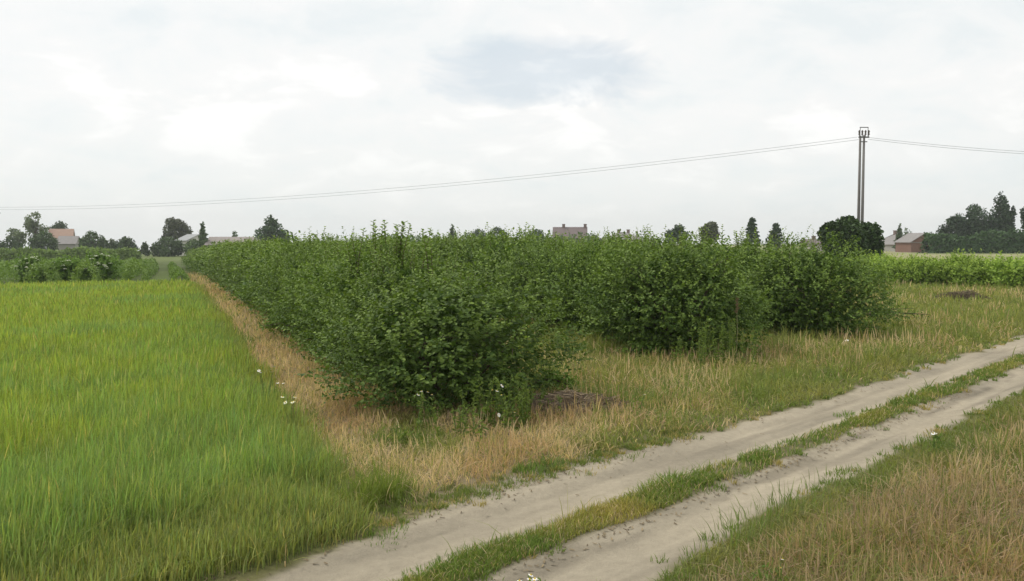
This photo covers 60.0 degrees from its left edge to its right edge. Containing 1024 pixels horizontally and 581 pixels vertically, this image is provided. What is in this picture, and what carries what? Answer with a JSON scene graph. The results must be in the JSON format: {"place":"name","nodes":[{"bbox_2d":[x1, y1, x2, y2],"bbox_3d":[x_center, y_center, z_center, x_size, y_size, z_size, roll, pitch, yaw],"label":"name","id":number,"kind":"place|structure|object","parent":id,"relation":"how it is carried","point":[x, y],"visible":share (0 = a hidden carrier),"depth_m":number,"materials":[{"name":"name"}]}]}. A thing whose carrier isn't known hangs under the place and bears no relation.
{"place":"outdoors","nodes":[
{"label":"outdoors","id":0,"kind":"place"},
{"bbox_2d":[0,278,386,580],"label":"grain field","id":1,"kind":"structure","parent":0,"point":[113,393],"depth_m":10.38,"materials":[{"name":"green plant"}]},
{"bbox_2d":[0,244,1023,580],"bbox_3d":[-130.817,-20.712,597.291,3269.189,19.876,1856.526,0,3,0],"label":"ground","id":2,"kind":"structure","parent":0,"point":[162,270],"depth_m":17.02,"materials":[{"name":"beige plant"}]},
{"bbox_2d":[0,237,22,249],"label":"tree","id":3,"kind":"object","parent":2,"relation":"on","point":[14,244],"visible":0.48,"depth_m":234.78,"materials":[{"name":"green plant"}]},
{"bbox_2d":[5,228,26,246],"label":"tree","id":4,"kind":"object","parent":2,"relation":"on","point":[17,235],"visible":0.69,"depth_m":248.86,"materials":[{"name":"green plant"}]},
{"bbox_2d":[10,250,51,282],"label":"elder bush","id":5,"kind":"object","parent":2,"relation":"on","point":[24,264],"visible":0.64,"depth_m":60.64,"materials":[{"name":"green plant"}]},
{"bbox_2d":[22,211,49,240],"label":"tree","id":6,"kind":"object","parent":2,"relation":"on","point":[33,227],"visible":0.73,"depth_m":260.81,"materials":[{"name":"green plant"}]},
{"bbox_2d":[27,230,59,250],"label":"tree","id":7,"kind":"object","parent":2,"relation":"on","point":[43,239],"visible":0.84,"depth_m":238.13,"materials":[{"name":"green plant"}]},
{"bbox_2d":[0,259,86,284],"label":"currant row","id":8,"kind":"object","parent":2,"relation":"on","point":[6,270],"visible":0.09,"depth_m":59.34,"materials":[{"name":"green plant"}]},
{"bbox_2d":[49,229,74,238],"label":"farmhouse","id":9,"kind":"object","parent":2,"relation":"on","point":[62,232],"visible":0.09,"depth_m":265.89,"materials":[{"name":"orange tile"}]},
{"bbox_2d":[57,236,79,250],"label":"barn","id":10,"kind":"structure","parent":2,"relation":"on","point":[70,242],"depth_m":252.43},
{"bbox_2d":[23,257,116,283],"bbox_3d":[-45.112,-2.588,95.410,2.017,3.145,89.600,-1,3,-21],"label":"currant row","id":11,"kind":"object","parent":2,"relation":"on","point":[43,264],"visible":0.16,"depth_m":56.89,"materials":[{"name":"green plant"}]},
{"bbox_2d":[0,245,141,260],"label":"boundary hedge","id":12,"kind":"object","parent":2,"relation":"on","point":[49,254],"visible":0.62,"depth_m":164.19,"materials":[{"name":"green plant"}]},
{"bbox_2d":[54,254,88,281],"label":"elder bush","id":13,"kind":"object","parent":2,"relation":"on","point":[68,264],"visible":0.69,"depth_m":60.66,"materials":[{"name":"green plant"}]},
{"bbox_2d":[78,230,109,249],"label":"tree","id":14,"kind":"object","parent":2,"relation":"on","point":[88,240],"visible":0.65,"depth_m":238.51,"materials":[{"name":"green plant"}]},
{"bbox_2d":[78,247,125,280],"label":"elder bush","id":15,"kind":"object","parent":2,"relation":"on","point":[104,263],"visible":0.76,"depth_m":61.19,"materials":[{"name":"green plant"}]},
{"bbox_2d":[68,257,136,283],"bbox_3d":[-42.609,-2.680,96.117,2.028,3.127,90.223,-1,3,-21],"label":"currant row","id":16,"kind":"object","parent":2,"relation":"on","point":[81,263],"visible":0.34,"depth_m":57.89,"materials":[{"name":"green plant"}]},
{"bbox_2d":[111,236,137,249],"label":"tree","id":17,"kind":"object","parent":2,"relation":"on","point":[124,241],"visible":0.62,"depth_m":236.57,"materials":[{"name":"green plant"}]},
{"bbox_2d":[120,257,159,281],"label":"currant row","id":18,"kind":"object","parent":2,"relation":"on","point":[146,267],"visible":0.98,"depth_m":65.90,"materials":[{"name":"green plant"}]},
{"bbox_2d":[149,236,184,256],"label":"tree","id":19,"kind":"object","parent":2,"relation":"on","point":[162,247],"visible":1,"depth_m":233.05,"materials":[{"name":"green plant"}]},
{"bbox_2d":[161,217,193,244],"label":"tree","id":20,"kind":"object","parent":2,"relation":"on","point":[173,227],"visible":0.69,"depth_m":259.82,"materials":[{"name":"green plant"}]},
{"bbox_2d":[167,262,189,281],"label":"currant row","id":21,"kind":"object","parent":2,"relation":"on","point":[175,271],"visible":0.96,"depth_m":66.96,"materials":[{"name":"green plant"}]},
{"bbox_2d":[183,239,197,254],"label":"bush","id":22,"kind":"object","parent":2,"relation":"on","point":[190,244],"visible":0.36,"depth_m":234.19,"materials":[{"name":"green plant"}]},
{"bbox_2d":[176,234,206,255],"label":"farmhouse","id":23,"kind":"object","parent":2,"relation":"on","point":[186,238],"visible":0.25,"depth_m":247.12,"materials":[{"name":"grey glass"}]},
{"bbox_2d":[195,221,209,248],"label":"tree","id":24,"kind":"object","parent":2,"relation":"on","point":[202,239],"visible":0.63,"depth_m":231.00,"materials":[{"name":"green plant"}]},
{"bbox_2d":[198,238,260,282],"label":"orchard bush","id":25,"kind":"object","parent":2,"relation":"on","point":[207,270],"visible":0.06,"depth_m":56.34,"materials":[{"name":"green plant"}]},
{"bbox_2d":[204,238,256,289],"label":"orchard bush","id":26,"kind":"object","parent":2,"relation":"on","point":[219,270],"visible":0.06,"depth_m":47.10,"materials":[{"name":"green plant"}]},
{"bbox_2d":[204,237,259,245],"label":"barn","id":27,"kind":"structure","parent":2,"relation":"on","point":[215,239],"depth_m":233.04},
{"bbox_2d":[220,236,274,291],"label":"orchard bush","id":28,"kind":"object","parent":2,"relation":"on","point":[230,289],"visible":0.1,"depth_m":38.62,"materials":[{"name":"green plant"}]},
{"bbox_2d":[213,235,284,296],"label":"orchard bush","id":29,"kind":"object","parent":2,"relation":"on","point":[232,267],"visible":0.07,"depth_m":42.36,"materials":[{"name":"green plant"}]},
{"bbox_2d":[216,236,287,296],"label":"orchard bush","id":30,"kind":"object","parent":2,"relation":"on","point":[253,246],"visible":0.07,"depth_m":40.50,"materials":[{"name":"green plant"}]},
{"bbox_2d":[231,237,288,305],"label":"orchard bush","id":31,"kind":"object","parent":2,"relation":"on","point":[238,271],"visible":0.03,"depth_m":37.09,"materials":[{"name":"green plant"}]},
{"bbox_2d":[223,238,304,310],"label":"orchard bush","id":32,"kind":"object","parent":2,"relation":"on","point":[246,268],"visible":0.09,"depth_m":35.08,"materials":[{"name":"green plant"}]},
{"bbox_2d":[231,239,305,312],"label":"orchard bush","id":33,"kind":"object","parent":2,"relation":"on","point":[240,294],"visible":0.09,"depth_m":32.81,"materials":[{"name":"green plant"}]},
{"bbox_2d":[254,214,287,242],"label":"tree","id":34,"kind":"object","parent":2,"relation":"on","point":[270,227],"visible":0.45,"depth_m":224.52,"materials":[{"name":"green plant"}]},
{"bbox_2d":[233,234,310,316],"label":"orchard bush","id":35,"kind":"object","parent":2,"relation":"on","point":[252,297],"visible":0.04,"depth_m":31.61,"materials":[{"name":"green plant"}]},
{"bbox_2d":[257,315,295,334],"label":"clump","id":36,"kind":"object","parent":2,"relation":"on","point":[267,324],"visible":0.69,"depth_m":24.43,"materials":[{"name":"green plant"}]},
{"bbox_2d":[242,226,342,312],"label":"orchard bush","id":37,"kind":"object","parent":2,"relation":"on","point":[295,237],"visible":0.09,"depth_m":29.46,"materials":[{"name":"green plant"}]},
{"bbox_2d":[247,230,342,318],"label":"orchard bush","id":38,"kind":"object","parent":2,"relation":"on","point":[287,253],"visible":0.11,"depth_m":27.88,"materials":[{"name":"green plant"}]},
{"bbox_2d":[264,236,353,339],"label":"orchard bush","id":39,"kind":"object","parent":2,"relation":"on","point":[306,260],"visible":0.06,"depth_m":24.05,"materials":[{"name":"green plant"}]},
{"bbox_2d":[248,226,379,332],"bbox_3d":[-5.547,-0.229,26.506,4.830,3.374,4.026,-2,4,-35],"label":"orchard bush","id":40,"kind":"object","parent":2,"relation":"on","point":[294,263],"visible":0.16,"depth_m":25.73,"materials":[{"name":"green plant"}]},
{"bbox_2d":[255,234,376,347],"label":"orchard bush","id":41,"kind":"object","parent":2,"relation":"on","point":[290,301],"visible":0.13,"depth_m":22.31,"materials":[{"name":"green plant"}]},
{"bbox_2d":[283,226,436,352],"bbox_3d":[-3.059,0.104,21.161,4.671,3.264,4.236,-1,3,-22],"label":"orchard bush","id":42,"kind":"object","parent":2,"relation":"on","point":[322,278],"visible":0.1,"depth_m":20.54,"materials":[{"name":"green plant"}]},
{"bbox_2d":[282,220,482,372],"bbox_3d":[-2.622,0.163,19.268,4.687,3.383,3.907,-1,3,-21],"label":"orchard bush","id":43,"kind":"object","parent":2,"relation":"on","point":[356,269],"visible":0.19,"depth_m":18.81,"materials":[{"name":"green plant"}]},
{"bbox_2d":[381,423,424,450],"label":"weed clump","id":44,"kind":"object","parent":2,"relation":"on","point":[401,436],"visible":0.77,"depth_m":12.02,"materials":[{"name":"green plant"}]},
{"bbox_2d":[310,228,521,383],"bbox_3d":[-1.773,0.354,17.448,4.306,3.163,3.905,-1,3,-13],"label":"orchard bush","id":45,"kind":"object","parent":2,"relation":"on","point":[398,273],"visible":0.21,"depth_m":16.99,"materials":[{"name":"green plant"}]},
{"bbox_2d":[402,227,460,264],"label":"orchard bush","id":46,"kind":"object","parent":2,"relation":"on","point":[433,238],"visible":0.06,"depth_m":39.73,"materials":[{"name":"green plant"}]},
{"bbox_2d":[412,390,450,427],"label":"daisy plant","id":47,"kind":"object","parent":2,"relation":"on","point":[432,416],"visible":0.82,"depth_m":13.11,"materials":[{"name":"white plant"}]},
{"bbox_2d":[294,252,600,414],"bbox_3d":[-1.012,0.707,15.107,5.396,2.731,4.498,-2,4,-26],"label":"orchard bush","id":48,"kind":"object","parent":2,"relation":"on","point":[427,304],"visible":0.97,"depth_m":14.33,"materials":[{"name":"green plant"}]},
{"bbox_2d":[414,389,487,449],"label":"weed clump","id":49,"kind":"object","parent":2,"relation":"on","point":[461,416],"visible":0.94,"depth_m":12.51,"materials":[{"name":"green plant"}]},
{"bbox_2d":[419,227,484,271],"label":"orchard bush","id":50,"kind":"object","parent":2,"relation":"on","point":[446,242],"visible":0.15,"depth_m":37.62,"materials":[{"name":"green plant"}]},
{"bbox_2d":[424,232,499,282],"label":"orchard bush","id":51,"kind":"object","parent":2,"relation":"on","point":[464,245],"visible":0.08,"depth_m":35.84,"materials":[{"name":"green plant"}]},
{"bbox_2d":[437,226,517,286],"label":"orchard bush","id":52,"kind":"object","parent":2,"relation":"on","point":[467,254],"visible":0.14,"depth_m":34.29,"materials":[{"name":"green plant"}]},
{"bbox_2d":[378,231,591,246],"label":"boundary hedge","id":53,"kind":"object","parent":2,"relation":"on","point":[561,236],"visible":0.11,"depth_m":239.34,"materials":[{"name":"green plant"}]},
{"bbox_2d":[483,384,519,428],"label":"daisy plant","id":54,"kind":"object","parent":2,"relation":"on","point":[492,424],"visible":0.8,"depth_m":12.99,"materials":[{"name":"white plant"}]},
{"bbox_2d":[454,222,550,305],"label":"orchard bush","id":55,"kind":"object","parent":2,"relation":"on","point":[500,248],"visible":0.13,"depth_m":32.32,"materials":[{"name":"green plant"}]},
{"bbox_2d":[472,374,535,430],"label":"weed clump","id":56,"kind":"object","parent":2,"relation":"on","point":[524,404],"visible":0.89,"depth_m":13.07,"materials":[{"name":"green plant"}]},
{"bbox_2d":[461,222,572,309],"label":"orchard bush","id":57,"kind":"object","parent":2,"relation":"on","point":[503,256],"visible":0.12,"depth_m":30.64,"materials":[{"name":"green plant"}]},
{"bbox_2d":[485,232,572,324],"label":"orchard bush","id":58,"kind":"object","parent":2,"relation":"on","point":[516,272],"visible":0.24,"depth_m":28.46,"materials":[{"name":"green plant"}]},
{"bbox_2d":[509,375,562,417],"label":"weed clump","id":59,"kind":"object","parent":2,"relation":"on","point":[543,393],"visible":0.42,"depth_m":14.12,"materials":[{"name":"green plant"}]},
{"bbox_2d":[478,388,638,417],"bbox_3d":[0.842,1.842,14.675,2.889,0.475,1.506,-1,3,-11],"label":"brush pile","id":60,"kind":"object","parent":2,"relation":"on","point":[565,393],"visible":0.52,"depth_m":14.47,"materials":[{"name":"brown wood"}]},
{"bbox_2d":[531,365,589,391],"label":"branch","id":61,"kind":"object","parent":2,"relation":"on","point":[561,378],"visible":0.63,"depth_m":15.93,"materials":[{"name":"green plant"}]},
{"bbox_2d":[510,229,618,330],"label":"orchard bush","id":62,"kind":"object","parent":2,"relation":"on","point":[561,256],"visible":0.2,"depth_m":26.75,"materials":[{"name":"green plant"}]},
{"bbox_2d":[553,224,587,244],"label":"farmhouse","id":63,"kind":"object","parent":2,"relation":"on","point":[563,230],"visible":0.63,"depth_m":248.13,"materials":[{"name":"brown tile"}]},
{"bbox_2d":[539,228,659,334],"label":"orchard bush","id":64,"kind":"object","parent":2,"relation":"on","point":[578,262],"visible":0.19,"depth_m":25.16,"materials":[{"name":"green plant"}]},
{"bbox_2d":[584,228,650,255],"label":"orchard bush","id":65,"kind":"object","parent":2,"relation":"on","point":[614,235],"visible":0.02,"depth_m":36.56,"materials":[{"name":"green plant"}]},
{"bbox_2d":[564,228,706,344],"bbox_3d":[3.463,-0.046,23.619,4.073,3.292,3.986,1,3,16],"label":"orchard bush","id":66,"kind":"object","parent":2,"relation":"on","point":[605,330],"visible":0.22,"depth_m":23.32,"materials":[{"name":"green plant"}]},
{"bbox_2d":[610,340,663,356],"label":"branch","id":67,"kind":"object","parent":2,"relation":"on","point":[632,347],"visible":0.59,"depth_m":21.06,"materials":[{"name":"green plant"}]},
{"bbox_2d":[610,224,669,251],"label":"orchard bush","id":68,"kind":"object","parent":2,"relation":"on","point":[637,233],"visible":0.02,"depth_m":34.59,"materials":[{"name":"green plant"}]},
{"bbox_2d":[630,228,694,253],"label":"orchard bush","id":69,"kind":"object","parent":2,"relation":"on","point":[684,232],"visible":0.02,"depth_m":33.38,"materials":[{"name":"green plant"}]},
{"bbox_2d":[664,224,688,245],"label":"tree","id":70,"kind":"object","parent":2,"relation":"on","point":[676,229],"visible":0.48,"depth_m":208.55,"materials":[{"name":"green plant"}]},
{"bbox_2d":[575,223,783,357],"bbox_3d":[4.333,0.021,21.973,4.931,3.361,4.826,-2,4,-38],"label":"orchard bush","id":71,"kind":"object","parent":2,"relation":"on","point":[700,269],"visible":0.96,"depth_m":21.24,"materials":[{"name":"green plant"}]},
{"bbox_2d":[670,332,718,368],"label":"weed clump","id":72,"kind":"object","parent":2,"relation":"on","point":[698,353],"visible":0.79,"depth_m":19.36,"materials":[{"name":"green plant"}]},
{"bbox_2d":[663,223,730,314],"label":"orchard bush","id":73,"kind":"object","parent":2,"relation":"on","point":[695,243],"visible":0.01,"depth_m":30.92,"materials":[{"name":"green plant"}]},
{"bbox_2d":[698,221,719,243],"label":"tree","id":74,"kind":"object","parent":2,"relation":"on","point":[712,226],"visible":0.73,"depth_m":213.40,"materials":[{"name":"green plant"}]},
{"bbox_2d":[673,317,760,370],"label":"weed clump","id":75,"kind":"object","parent":2,"relation":"on","point":[731,340],"visible":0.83,"depth_m":19.52,"materials":[{"name":"green plant"}]},
{"bbox_2d":[687,227,788,321],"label":"orchard bush","id":76,"kind":"object","parent":2,"relation":"on","point":[736,243],"visible":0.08,"depth_m":29.24,"materials":[{"name":"green plant"}]},
{"bbox_2d":[741,217,761,250],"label":"spruce tree","id":77,"kind":"object","parent":2,"relation":"on","point":[750,229],"visible":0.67,"depth_m":189.00,"materials":[{"name":"green plant"}]},
{"bbox_2d":[711,228,834,329],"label":"orchard bush","id":78,"kind":"object","parent":2,"relation":"on","point":[756,253],"visible":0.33,"depth_m":27.02,"materials":[{"name":"green plant"}]},
{"bbox_2d":[763,222,784,251],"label":"spruce tree","id":79,"kind":"object","parent":2,"relation":"on","point":[776,229],"visible":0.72,"depth_m":189.13,"materials":[{"name":"green plant"}]},
{"bbox_2d":[732,225,910,338],"bbox_3d":[8.707,-0.217,25.917,4.819,3.441,5.781,-2,4,-33],"label":"orchard bush","id":80,"kind":"object","parent":2,"relation":"on","point":[828,314],"visible":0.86,"depth_m":25.02,"materials":[{"name":"green plant"}]},
{"bbox_2d":[816,215,870,260],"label":"dark bush","id":81,"kind":"object","parent":2,"relation":"on","point":[847,227],"visible":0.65,"depth_m":74.75,"materials":[{"name":"green plant"}]},
{"bbox_2d":[857,127,869,223],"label":"utility pole","id":82,"kind":"object","parent":2,"relation":"on","point":[860,187],"visible":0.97,"depth_m":77.54,"materials":[{"name":"concrete"}]},
{"bbox_2d":[18,139,858,209],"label":"power line","id":83,"kind":"object","parent":82,"relation":"attached to","point":[442,186],"visible":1,"depth_m":96.00,"materials":[{"name":"metal"}]},
{"bbox_2d":[62,137,854,206],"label":"power line","id":84,"kind":"object","parent":82,"relation":"attached to","point":[476,180],"visible":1,"depth_m":95.01,"materials":[{"name":"metal"}]},
{"bbox_2d":[861,221,884,258],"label":"dark bush","id":85,"kind":"object","parent":2,"relation":"on","point":[875,231],"visible":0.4,"depth_m":76.65,"materials":[{"name":"green plant"}]},
{"bbox_2d":[863,253,906,283],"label":"young shrub","id":86,"kind":"object","parent":2,"relation":"on","point":[888,263],"visible":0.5,"depth_m":54.94,"materials":[{"name":"green plant"}]},
{"bbox_2d":[882,230,896,250],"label":"farmhouse","id":87,"kind":"object","parent":2,"relation":"on","point":[889,242],"visible":0.17,"depth_m":237.67,"materials":[{"name":"paint"}]},
{"bbox_2d":[852,303,933,319],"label":"branch","id":88,"kind":"object","parent":2,"relation":"on","point":[912,312],"visible":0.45,"depth_m":27.58,"materials":[{"name":"green plant"}]},
{"bbox_2d":[894,233,927,251],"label":"brick barn","id":89,"kind":"structure","parent":2,"relation":"on","point":[909,242],"depth_m":216.31,"materials":[{"name":"brick"}]},
{"bbox_2d":[893,253,947,284],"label":"young shrub","id":90,"kind":"object","parent":2,"relation":"on","point":[917,266],"visible":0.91,"depth_m":53.75,"materials":[{"name":"green plant"}]},
{"bbox_2d":[910,258,958,283],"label":"young shrub","id":91,"kind":"object","parent":2,"relation":"on","point":[944,271],"visible":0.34,"depth_m":53.83,"materials":[{"name":"green plant"}]},
{"bbox_2d":[944,213,968,236],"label":"tree","id":92,"kind":"object","parent":2,"relation":"on","point":[957,223],"visible":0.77,"depth_m":213.22,"materials":[{"name":"green plant"}]},
{"bbox_2d":[932,289,990,300],"bbox_3d":[20.851,0.250,41.237,3.519,0.676,1.734,0,3,0],"label":"brush pile","id":93,"kind":"object","parent":2,"relation":"on","point":[966,295],"visible":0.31,"depth_m":41.05,"materials":[{"name":"brown wood"}]},
{"bbox_2d":[938,258,986,285],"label":"young shrub","id":94,"kind":"object","parent":2,"relation":"on","point":[965,277],"visible":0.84,"depth_m":52.38,"materials":[{"name":"green plant"}]},
{"bbox_2d":[942,248,983,266],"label":"young shrub","id":95,"kind":"object","parent":2,"relation":"on","point":[961,257],"visible":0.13,"depth_m":55.28,"materials":[{"name":"green plant"}]},
{"bbox_2d":[918,228,1023,252],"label":"thicket","id":96,"kind":"object","parent":2,"relation":"on","point":[985,241],"visible":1,"depth_m":198.11,"materials":[{"name":"green plant"}]},
{"bbox_2d":[953,254,1000,283],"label":"young shrub","id":97,"kind":"object","parent":2,"relation":"on","point":[981,263],"visible":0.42,"depth_m":52.67,"materials":[{"name":"green plant"}]},
{"bbox_2d":[963,204,993,235],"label":"tree","id":98,"kind":"object","parent":2,"relation":"on","point":[980,223],"visible":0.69,"depth_m":212.54,"materials":[{"name":"green plant"}]},
{"bbox_2d":[975,250,1023,287],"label":"young shrub","id":99,"kind":"object","parent":2,"relation":"on","point":[1010,278],"visible":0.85,"depth_m":50.75,"materials":[{"name":"green plant"}]},
{"bbox_2d":[989,191,1014,239],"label":"tree","id":100,"kind":"object","parent":2,"relation":"on","point":[1002,206],"visible":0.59,"depth_m":213.01,"materials":[{"name":"green plant"}]},
{"bbox_2d":[0,0,1023,250],"label":"sky","id":101,"kind":"structure","parent":0,"point":[116,104],"materials":[{"name":"white"}]},
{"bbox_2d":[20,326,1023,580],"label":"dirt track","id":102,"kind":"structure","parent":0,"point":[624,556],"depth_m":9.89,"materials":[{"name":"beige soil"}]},
{"bbox_2d":[149,337,1023,580],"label":"edge tufts","id":103,"kind":"object","parent":102,"relation":"on","point":[383,487],"visible":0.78,"depth_m":9.84,"materials":[{"name":"green plant"}]},
{"bbox_2d":[201,379,971,580],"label":"dry litter","id":104,"kind":"object","parent":102,"relation":"on","point":[650,459],"visible":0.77,"depth_m":10.23,"materials":[{"name":"beige plant"}]},
{"bbox_2d":[382,347,1023,580],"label":"median grass","id":105,"kind":"structure","parent":0,"point":[604,511],"depth_m":9.29,"materials":[{"name":"green plant"}]},
{"bbox_2d":[738,557,788,580],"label":"daisy plant","id":106,"kind":"object","parent":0,"point":[760,573],"visible":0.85,"depth_m":7.10,"materials":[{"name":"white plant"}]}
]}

